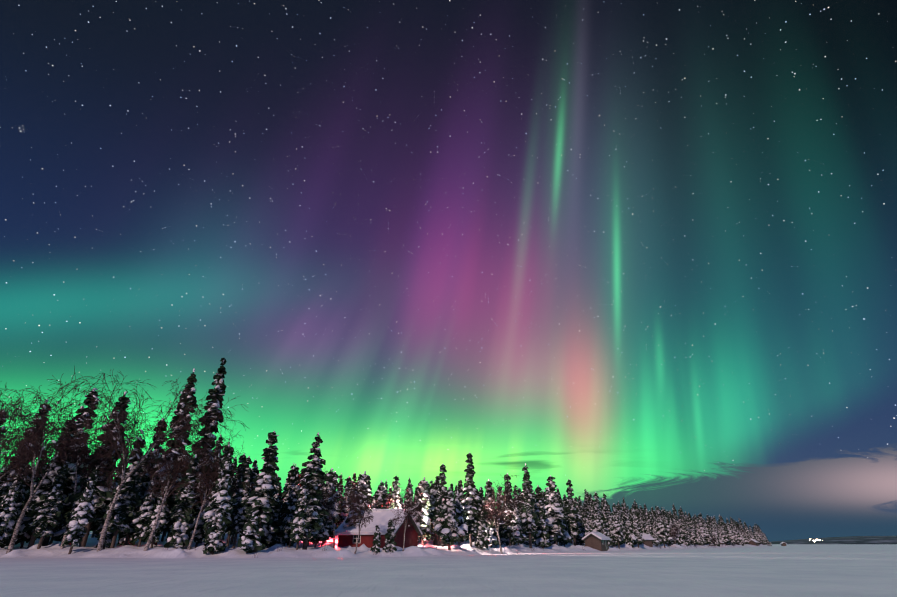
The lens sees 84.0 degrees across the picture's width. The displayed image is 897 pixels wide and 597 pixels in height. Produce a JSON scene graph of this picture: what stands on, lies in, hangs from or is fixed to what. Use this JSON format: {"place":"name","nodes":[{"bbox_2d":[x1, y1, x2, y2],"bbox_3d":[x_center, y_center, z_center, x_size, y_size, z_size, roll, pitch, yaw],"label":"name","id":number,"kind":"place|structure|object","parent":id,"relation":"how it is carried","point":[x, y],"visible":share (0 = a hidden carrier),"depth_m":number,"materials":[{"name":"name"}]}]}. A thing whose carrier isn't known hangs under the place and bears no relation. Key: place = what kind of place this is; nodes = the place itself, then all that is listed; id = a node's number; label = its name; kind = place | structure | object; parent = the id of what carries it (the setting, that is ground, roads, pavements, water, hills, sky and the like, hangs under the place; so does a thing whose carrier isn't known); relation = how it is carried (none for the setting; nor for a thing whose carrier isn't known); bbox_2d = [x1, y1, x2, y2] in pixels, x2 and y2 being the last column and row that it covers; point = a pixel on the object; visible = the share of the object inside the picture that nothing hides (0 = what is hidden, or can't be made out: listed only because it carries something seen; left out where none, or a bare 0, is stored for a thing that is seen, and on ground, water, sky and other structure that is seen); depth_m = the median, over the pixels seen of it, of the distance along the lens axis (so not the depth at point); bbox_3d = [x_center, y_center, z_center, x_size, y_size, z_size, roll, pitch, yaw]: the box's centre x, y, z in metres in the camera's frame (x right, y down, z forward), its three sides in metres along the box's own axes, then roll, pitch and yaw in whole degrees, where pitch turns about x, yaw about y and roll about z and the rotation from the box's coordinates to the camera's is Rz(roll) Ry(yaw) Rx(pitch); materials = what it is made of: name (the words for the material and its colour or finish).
{"place":"outdoors","nodes":[
{"label":"outdoors","id":0,"kind":"place"},
{"bbox_2d":[0,531,770,558],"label":"shore bank","id":1,"kind":"structure","parent":0,"point":[158,551],"depth_m":61.88,"materials":[{"name":"white snow"}]},
{"bbox_2d":[0,469,24,544],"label":"spruce","id":2,"kind":"object","parent":1,"relation":"on","point":[8,508],"visible":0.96,"depth_m":63.16,"materials":[{"name":"green plant"}]},
{"bbox_2d":[0,444,28,546],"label":"spruce","id":3,"kind":"object","parent":1,"relation":"on","point":[4,489],"visible":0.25,"depth_m":65.60,"materials":[{"name":"green plant"}]},
{"bbox_2d":[1,469,31,547],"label":"spruce","id":4,"kind":"object","parent":1,"relation":"on","point":[22,502],"visible":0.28,"depth_m":73.35,"materials":[{"name":"green plant"}]},
{"bbox_2d":[0,396,53,440],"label":"birch","id":5,"kind":"object","parent":1,"relation":"on","point":[17,418],"visible":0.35,"depth_m":67.49,"materials":[{"name":"brown plant"}]},
{"bbox_2d":[15,498,40,547],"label":"spruce","id":6,"kind":"object","parent":1,"relation":"on","point":[22,537],"visible":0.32,"depth_m":67.89,"materials":[{"name":"green plant"}]},
{"bbox_2d":[14,399,51,492],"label":"spruce","id":7,"kind":"object","parent":1,"relation":"on","point":[40,412],"visible":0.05,"depth_m":82.29,"materials":[{"name":"green plant"}]},
{"bbox_2d":[22,419,76,548],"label":"spruce","id":8,"kind":"object","parent":1,"relation":"on","point":[45,487],"visible":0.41,"depth_m":67.08,"materials":[{"name":"green plant"}]},
{"bbox_2d":[0,382,98,478],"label":"birch","id":9,"kind":"object","parent":1,"relation":"on","point":[1,454],"visible":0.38,"depth_m":65.45,"materials":[{"name":"brown plant"}]},
{"bbox_2d":[32,465,68,548],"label":"spruce","id":10,"kind":"object","parent":1,"relation":"on","point":[48,515],"visible":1,"depth_m":62.77,"materials":[{"name":"green plant"}]},
{"bbox_2d":[53,504,72,541],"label":"spruce","id":11,"kind":"object","parent":1,"relation":"on","point":[58,534],"visible":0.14,"depth_m":70.92,"materials":[{"name":"green plant"}]},
{"bbox_2d":[41,390,97,545],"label":"spruce","id":12,"kind":"object","parent":1,"relation":"on","point":[70,483],"visible":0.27,"depth_m":75.64,"materials":[{"name":"green plant"}]},
{"bbox_2d":[0,366,149,553],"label":"birch","id":13,"kind":"object","parent":1,"relation":"on","point":[32,447],"visible":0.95,"depth_m":62.32,"materials":[{"name":"brown plant"}]},
{"bbox_2d":[62,467,98,553],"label":"spruce","id":14,"kind":"object","parent":1,"relation":"on","point":[79,519],"visible":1,"depth_m":60.57,"materials":[{"name":"green plant"}]},
{"bbox_2d":[20,375,159,548],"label":"birch","id":15,"kind":"object","parent":1,"relation":"on","point":[90,464],"visible":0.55,"depth_m":68.08,"materials":[{"name":"brown plant"}]},
{"bbox_2d":[64,391,130,546],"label":"spruce","id":16,"kind":"object","parent":1,"relation":"on","point":[102,499],"visible":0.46,"depth_m":67.53,"materials":[{"name":"green plant"}]},
{"bbox_2d":[94,485,119,548],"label":"spruce","id":17,"kind":"object","parent":1,"relation":"on","point":[108,540],"visible":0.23,"depth_m":63.48,"materials":[{"name":"green plant"}]},
{"bbox_2d":[94,476,119,537],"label":"spruce","id":18,"kind":"object","parent":1,"relation":"on","point":[99,525],"visible":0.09,"depth_m":67.41,"materials":[{"name":"green plant"}]},
{"bbox_2d":[104,437,145,547],"bbox_3d":[-41.979,25.367,64.880,3.538,14.629,3.764,-13,-29,24],"label":"spruce","id":19,"kind":"object","parent":1,"relation":"on","point":[128,501],"visible":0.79,"depth_m":64.05,"materials":[{"name":"green plant"}]},
{"bbox_2d":[116,534,134,545],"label":"spruce","id":20,"kind":"object","parent":1,"relation":"on","point":[122,538],"visible":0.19,"depth_m":69.07,"materials":[{"name":"green plant"}]},
{"bbox_2d":[119,457,149,545],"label":"spruce","id":21,"kind":"object","parent":1,"relation":"on","point":[142,487],"visible":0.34,"depth_m":67.59,"materials":[{"name":"green plant"}]},
{"bbox_2d":[130,472,159,546],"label":"spruce","id":22,"kind":"object","parent":1,"relation":"on","point":[143,515],"visible":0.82,"depth_m":64.49,"materials":[{"name":"green plant"}]},
{"bbox_2d":[49,369,247,551],"bbox_3d":[-39.655,20.160,63.938,19.713,23.456,21.486,-5,-27,10],"label":"birch","id":23,"kind":"object","parent":1,"relation":"on","point":[122,444],"visible":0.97,"depth_m":64.48,"materials":[{"name":"brown plant"}]},
{"bbox_2d":[139,418,166,495],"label":"spruce","id":24,"kind":"object","parent":1,"relation":"on","point":[148,479],"visible":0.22,"depth_m":78.85,"materials":[{"name":"green plant"}]},
{"bbox_2d":[145,475,170,547],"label":"spruce","id":25,"kind":"object","parent":1,"relation":"on","point":[163,520],"visible":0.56,"depth_m":63.69,"materials":[{"name":"green plant"}]},
{"bbox_2d":[151,368,196,545],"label":"tall spruce","id":26,"kind":"object","parent":1,"relation":"on","point":[190,398],"visible":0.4,"depth_m":74.68,"materials":[{"name":"green plant"}]},
{"bbox_2d":[164,454,199,548],"bbox_3d":[-33.037,25.743,62.499,3.262,11.975,3.319,21,-33,-36],"label":"spruce","id":27,"kind":"object","parent":1,"relation":"on","point":[179,535],"visible":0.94,"depth_m":61.77,"materials":[{"name":"green plant"}]},
{"bbox_2d":[137,411,235,550],"bbox_3d":[-36.197,24.118,67.016,12.099,19.060,13.460,17,-31,-31],"label":"birch","id":28,"kind":"object","parent":1,"relation":"on","point":[173,482],"visible":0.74,"depth_m":64.67,"materials":[{"name":"brown plant"}]},
{"bbox_2d":[174,358,226,539],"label":"tall spruce","id":29,"kind":"object","parent":1,"relation":"on","point":[218,391],"visible":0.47,"depth_m":72.22,"materials":[{"name":"green plant"}]},
{"bbox_2d":[189,480,214,547],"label":"spruce","id":30,"kind":"object","parent":1,"relation":"on","point":[200,535],"visible":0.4,"depth_m":63.65,"materials":[{"name":"green plant"}]},
{"bbox_2d":[199,434,223,542],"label":"spruce","id":31,"kind":"object","parent":1,"relation":"on","point":[218,442],"visible":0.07,"depth_m":76.78,"materials":[{"name":"green plant"}]},
{"bbox_2d":[202,506,226,554],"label":"spruce","id":32,"kind":"object","parent":1,"relation":"on","point":[213,543],"visible":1,"depth_m":57.15,"materials":[{"name":"green plant"}]},
{"bbox_2d":[201,444,233,533],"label":"spruce","id":33,"kind":"object","parent":1,"relation":"on","point":[226,451],"visible":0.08,"depth_m":64.93,"materials":[{"name":"green plant"}]},
{"bbox_2d":[182,426,255,549],"bbox_3d":[-30.704,24.899,65.865,9.416,16.317,10.475,13,-29,-24],"label":"birch","id":34,"kind":"object","parent":1,"relation":"on","point":[200,491],"visible":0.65,"depth_m":64.22,"materials":[{"name":"brown plant"}]},
{"bbox_2d":[203,453,235,541],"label":"spruce","id":35,"kind":"object","parent":1,"relation":"on","point":[223,498],"visible":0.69,"depth_m":60.88,"materials":[{"name":"green plant"}]},
{"bbox_2d":[225,453,246,546],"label":"spruce","id":36,"kind":"object","parent":1,"relation":"on","point":[242,458],"visible":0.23,"depth_m":68.97,"materials":[{"name":"green plant"}]},
{"bbox_2d":[228,456,252,548],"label":"spruce","id":37,"kind":"object","parent":1,"relation":"on","point":[240,517],"visible":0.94,"depth_m":63.04,"materials":[{"name":"green plant"}]},
{"bbox_2d":[237,514,264,552],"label":"spruce","id":38,"kind":"object","parent":1,"relation":"on","point":[249,541],"visible":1,"depth_m":57.32,"materials":[{"name":"green plant"}]},
{"bbox_2d":[246,466,258,521],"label":"spruce","id":39,"kind":"object","parent":1,"relation":"on","point":[255,470],"visible":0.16,"depth_m":78.48,"materials":[{"name":"green plant"}]},
{"bbox_2d":[243,431,278,538],"bbox_3d":[-23.695,24.558,63.935,4.292,15.099,4.238,18,-32,-32],"label":"spruce","id":40,"kind":"object","parent":1,"relation":"on","point":[260,499],"visible":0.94,"depth_m":63.27,"materials":[{"name":"green plant"}]},
{"bbox_2d":[260,495,282,547],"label":"spruce","id":41,"kind":"object","parent":1,"relation":"on","point":[273,528],"visible":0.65,"depth_m":66.69,"materials":[{"name":"green plant"}]},
{"bbox_2d":[272,474,281,499],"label":"spruce","id":42,"kind":"object","parent":1,"relation":"on","point":[278,487],"visible":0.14,"depth_m":72.87,"materials":[{"name":"green plant"}]},
{"bbox_2d":[276,467,297,545],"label":"spruce","id":43,"kind":"object","parent":1,"relation":"on","point":[284,504],"visible":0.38,"depth_m":69.72,"materials":[{"name":"green plant"}]},
{"bbox_2d":[280,474,299,546],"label":"spruce","id":44,"kind":"object","parent":1,"relation":"on","point":[286,533],"visible":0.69,"depth_m":66.82,"materials":[{"name":"green plant"}]},
{"bbox_2d":[290,479,310,549],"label":"spruce","id":45,"kind":"object","parent":1,"relation":"on","point":[298,532],"visible":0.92,"depth_m":61.81,"materials":[{"name":"green plant"}]},
{"bbox_2d":[295,432,328,549],"bbox_3d":[-17.827,25.084,64.868,3.910,15.138,5.203,-3,-26,5],"label":"spruce","id":46,"kind":"object","parent":1,"relation":"on","point":[313,477],"visible":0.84,"depth_m":64.95,"materials":[{"name":"green plant"}]},
{"bbox_2d":[292,470,344,547],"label":"birch","id":47,"kind":"object","parent":1,"relation":"on","point":[329,505],"visible":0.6,"depth_m":67.99,"materials":[{"name":"brown plant"}]},
{"bbox_2d":[309,500,328,547],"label":"spruce","id":48,"kind":"object","parent":1,"relation":"on","point":[316,537],"visible":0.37,"depth_m":66.26,"materials":[{"name":"green plant"}]},
{"bbox_2d":[321,491,332,545],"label":"spruce","id":49,"kind":"object","parent":1,"relation":"on","point":[327,528],"visible":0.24,"depth_m":70.01,"materials":[{"name":"green plant"}]},
{"bbox_2d":[321,468,340,542],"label":"spruce","id":50,"kind":"object","parent":1,"relation":"on","point":[332,493],"visible":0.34,"depth_m":78.10,"materials":[{"name":"green plant"}]},
{"bbox_2d":[337,473,343,526],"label":"spruce","id":51,"kind":"object","parent":1,"relation":"on","point":[342,486],"visible":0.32,"depth_m":115.29,"materials":[{"name":"green plant"}]},
{"bbox_2d":[336,477,352,526],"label":"spruce","id":52,"kind":"object","parent":1,"relation":"on","point":[347,486],"visible":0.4,"depth_m":80.19,"materials":[{"name":"green plant"}]},
{"bbox_2d":[323,479,377,553],"bbox_3d":[-11.785,26.979,61.436,6.877,9.217,5.968,12,-29,-23],"label":"birch","id":53,"kind":"object","parent":1,"relation":"on","point":[362,508],"visible":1,"depth_m":61.92,"materials":[{"name":"brown plant"}]},
{"bbox_2d":[343,486,362,541],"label":"spruce","id":54,"kind":"object","parent":1,"relation":"on","point":[347,520],"visible":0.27,"depth_m":72.43,"materials":[{"name":"green plant"}]},
{"bbox_2d":[357,471,372,509],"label":"spruce","id":55,"kind":"object","parent":1,"relation":"on","point":[364,479],"visible":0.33,"depth_m":81.90,"materials":[{"name":"green plant"}]},
{"bbox_2d":[370,524,380,552],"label":"snowy spruce tree","id":56,"kind":"object","parent":1,"relation":"on","point":[376,541],"visible":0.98,"depth_m":61.80,"materials":[{"name":"green plant"}]},
{"bbox_2d":[335,509,422,547],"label":"red cabin","id":57,"kind":"object","parent":1,"relation":"on","point":[381,517],"visible":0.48,"depth_m":70.75,"materials":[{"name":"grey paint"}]},
{"bbox_2d":[373,480,387,508],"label":"spruce","id":58,"kind":"object","parent":1,"relation":"on","point":[380,494],"visible":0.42,"depth_m":79.49,"materials":[{"name":"green plant"}]},
{"bbox_2d":[383,518,396,552],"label":"snowy spruce tree","id":59,"kind":"object","parent":1,"relation":"on","point":[390,535],"visible":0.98,"depth_m":62.45,"materials":[{"name":"green plant"}]},
{"bbox_2d":[386,475,401,508],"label":"spruce","id":60,"kind":"object","parent":1,"relation":"on","point":[395,483],"visible":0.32,"depth_m":85.22,"materials":[{"name":"white plant"}]},
{"bbox_2d":[387,485,430,550],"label":"birch","id":61,"kind":"object","parent":1,"relation":"on","point":[407,504],"visible":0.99,"depth_m":65.11,"materials":[{"name":"brown plant"}]},
{"bbox_2d":[404,483,413,512],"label":"spruce","id":62,"kind":"object","parent":1,"relation":"on","point":[410,490],"visible":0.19,"depth_m":81.36,"materials":[{"name":"green plant"}]},
{"bbox_2d":[412,486,425,540],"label":"spruce","id":63,"kind":"object","parent":1,"relation":"on","point":[418,492],"visible":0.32,"depth_m":77.99,"materials":[{"name":"green plant"}]},
{"bbox_2d":[418,477,434,545],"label":"spruce","id":64,"kind":"object","parent":1,"relation":"on","point":[429,526],"visible":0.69,"depth_m":84.27,"materials":[{"name":"white plant"}]},
{"bbox_2d":[429,480,438,544],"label":"spruce","id":65,"kind":"object","parent":1,"relation":"on","point":[433,488],"visible":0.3,"depth_m":90.33,"materials":[{"name":"green plant"}]},
{"bbox_2d":[433,463,447,546],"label":"spruce","id":66,"kind":"object","parent":1,"relation":"on","point":[440,499],"visible":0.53,"depth_m":77.44,"materials":[{"name":"green plant"}]},
{"bbox_2d":[434,487,465,549],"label":"spruce","id":67,"kind":"object","parent":1,"relation":"on","point":[447,529],"visible":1,"depth_m":70.91,"materials":[{"name":"white plant"}]},
{"bbox_2d":[454,492,468,545],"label":"spruce","id":68,"kind":"object","parent":1,"relation":"on","point":[460,514],"visible":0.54,"depth_m":75.04,"materials":[{"name":"green plant"}]},
{"bbox_2d":[460,452,480,546],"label":"spruce","id":69,"kind":"object","parent":1,"relation":"on","point":[471,498],"visible":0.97,"depth_m":79.33,"materials":[{"name":"green plant"}]},
{"bbox_2d":[475,488,489,549],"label":"spruce","id":70,"kind":"object","parent":1,"relation":"on","point":[482,541],"visible":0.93,"depth_m":78.03,"materials":[{"name":"green plant"}]},
{"bbox_2d":[484,479,498,547],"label":"spruce","id":71,"kind":"object","parent":1,"relation":"on","point":[492,536],"visible":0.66,"depth_m":84.26,"materials":[{"name":"green plant"}]},
{"bbox_2d":[495,516,508,545],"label":"spruce","id":72,"kind":"object","parent":1,"relation":"on","point":[504,541],"visible":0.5,"depth_m":94.35,"materials":[{"name":"green plant"}]},
{"bbox_2d":[500,473,513,545],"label":"spruce","id":73,"kind":"object","parent":1,"relation":"on","point":[507,530],"visible":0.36,"depth_m":90.35,"materials":[{"name":"green plant"}]},
{"bbox_2d":[475,475,542,553],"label":"birch","id":74,"kind":"object","parent":1,"relation":"on","point":[505,498],"visible":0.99,"depth_m":80.21,"materials":[{"name":"brown plant"}]},
{"bbox_2d":[510,507,528,544],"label":"spruce","id":75,"kind":"object","parent":1,"relation":"on","point":[517,532],"visible":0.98,"depth_m":87.84,"materials":[{"name":"white plant"}]},
{"bbox_2d":[519,463,541,547],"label":"spruce","id":76,"kind":"object","parent":1,"relation":"on","point":[530,521],"visible":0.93,"depth_m":90.51,"materials":[{"name":"green plant"}]},
{"bbox_2d":[533,485,550,548],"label":"spruce","id":77,"kind":"object","parent":1,"relation":"on","point":[541,537],"visible":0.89,"depth_m":93.50,"materials":[{"name":"green plant"}]},
{"bbox_2d":[543,475,567,544],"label":"snowy spruce tree","id":78,"kind":"object","parent":1,"relation":"on","point":[555,513],"visible":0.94,"depth_m":99.13,"materials":[{"name":"white snow"}]},
{"bbox_2d":[557,520,571,546],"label":"spruce","id":79,"kind":"object","parent":1,"relation":"on","point":[566,539],"visible":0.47,"depth_m":102.85,"materials":[{"name":"green plant"}]},
{"bbox_2d":[565,479,582,545],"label":"spruce","id":80,"kind":"object","parent":1,"relation":"on","point":[572,513],"visible":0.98,"depth_m":112.60,"materials":[{"name":"green plant"}]},
{"bbox_2d":[573,521,583,544],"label":"spruce","id":81,"kind":"object","parent":1,"relation":"on","point":[580,540],"visible":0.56,"depth_m":123.12,"materials":[{"name":"green plant"}]},
{"bbox_2d":[581,508,585,540],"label":"spruce","id":82,"kind":"object","parent":1,"relation":"on","point":[583,520],"visible":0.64,"depth_m":124.45,"materials":[{"name":"green plant"}]},
{"bbox_2d":[586,491,593,520],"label":"spruce","id":83,"kind":"object","parent":1,"relation":"on","point":[590,511],"visible":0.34,"depth_m":150.39,"materials":[{"name":"green plant"}]},
{"bbox_2d":[582,531,610,550],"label":"shore hut","id":84,"kind":"object","parent":1,"relation":"on","point":[597,540],"visible":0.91,"depth_m":108.58,"materials":[{"name":"brown paint"}]},
{"bbox_2d":[591,502,602,532],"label":"spruce","id":85,"kind":"object","parent":1,"relation":"on","point":[597,527],"visible":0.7,"depth_m":118.43,"materials":[{"name":"white plant"}]},
{"bbox_2d":[592,498,606,528],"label":"spruce","id":86,"kind":"object","parent":1,"relation":"on","point":[600,517],"visible":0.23,"depth_m":122.78,"materials":[{"name":"green plant"}]},
{"bbox_2d":[601,492,610,521],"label":"spruce","id":87,"kind":"object","parent":1,"relation":"on","point":[605,508],"visible":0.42,"depth_m":137.71,"materials":[{"name":"green plant"}]},
{"bbox_2d":[608,515,614,546],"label":"spruce","id":88,"kind":"object","parent":1,"relation":"on","point":[610,522],"visible":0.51,"depth_m":125.05,"materials":[{"name":"white plant"}]},
{"bbox_2d":[610,503,623,548],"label":"spruce","id":89,"kind":"object","parent":1,"relation":"on","point":[616,532],"visible":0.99,"depth_m":120.51,"materials":[{"name":"white plant"}]},
{"bbox_2d":[625,526,633,547],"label":"spruce","id":90,"kind":"object","parent":1,"relation":"on","point":[628,537],"visible":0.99,"depth_m":126.45,"materials":[{"name":"white plant"}]},
{"bbox_2d":[623,514,637,544],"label":"spruce","id":91,"kind":"object","parent":1,"relation":"on","point":[628,524],"visible":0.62,"depth_m":130.00,"materials":[{"name":"white plant"}]},
{"bbox_2d":[630,515,645,547],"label":"spruce","id":92,"kind":"object","parent":1,"relation":"on","point":[636,531],"visible":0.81,"depth_m":132.87,"materials":[{"name":"white plant"}]},
{"bbox_2d":[642,534,653,546],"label":"shore hut","id":93,"kind":"object","parent":1,"relation":"on","point":[649,539],"visible":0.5,"depth_m":144.26,"materials":[{"name":"brown paint"}]},
{"bbox_2d":[643,504,652,533],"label":"spruce","id":94,"kind":"object","parent":1,"relation":"on","point":[648,520],"visible":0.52,"depth_m":160.13,"materials":[{"name":"green plant"}]},
{"bbox_2d":[656,506,668,547],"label":"spruce","id":95,"kind":"object","parent":1,"relation":"on","point":[662,533],"visible":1,"depth_m":155.42,"materials":[{"name":"white plant"}]},
{"bbox_2d":[690,523,696,545],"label":"spruce","id":96,"kind":"object","parent":1,"relation":"on","point":[693,538],"visible":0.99,"depth_m":187.74,"materials":[{"name":"white plant"}]},
{"bbox_2d":[697,514,706,542],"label":"spruce","id":97,"kind":"object","parent":1,"relation":"on","point":[702,532],"visible":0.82,"depth_m":207.17,"materials":[{"name":"white plant"}]},
{"bbox_2d":[704,521,711,545],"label":"spruce","id":98,"kind":"object","parent":1,"relation":"on","point":[709,537],"visible":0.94,"depth_m":209.37,"materials":[{"name":"white plant"}]},
{"bbox_2d":[726,519,735,544],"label":"spruce","id":99,"kind":"object","parent":1,"relation":"on","point":[731,536],"visible":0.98,"depth_m":240.08,"materials":[{"name":"white plant"}]},
{"bbox_2d":[0,544,896,596],"bbox_3d":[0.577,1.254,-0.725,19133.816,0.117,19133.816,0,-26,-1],"label":"snowy ground","id":100,"kind":"structure","parent":0,"point":[824,570],"depth_m":25.13,"materials":[{"name":"white snow"}]},
{"bbox_2d":[0,0,896,541],"label":"sky","id":101,"kind":"structure","parent":0,"point":[644,251],"materials":[{"name":"multicoloured"}]},
{"bbox_2d":[769,536,896,543],"bbox_3d":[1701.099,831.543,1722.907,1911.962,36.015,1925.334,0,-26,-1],"label":"shore hill","id":102,"kind":"structure","parent":0,"point":[864,540],"depth_m":1331.61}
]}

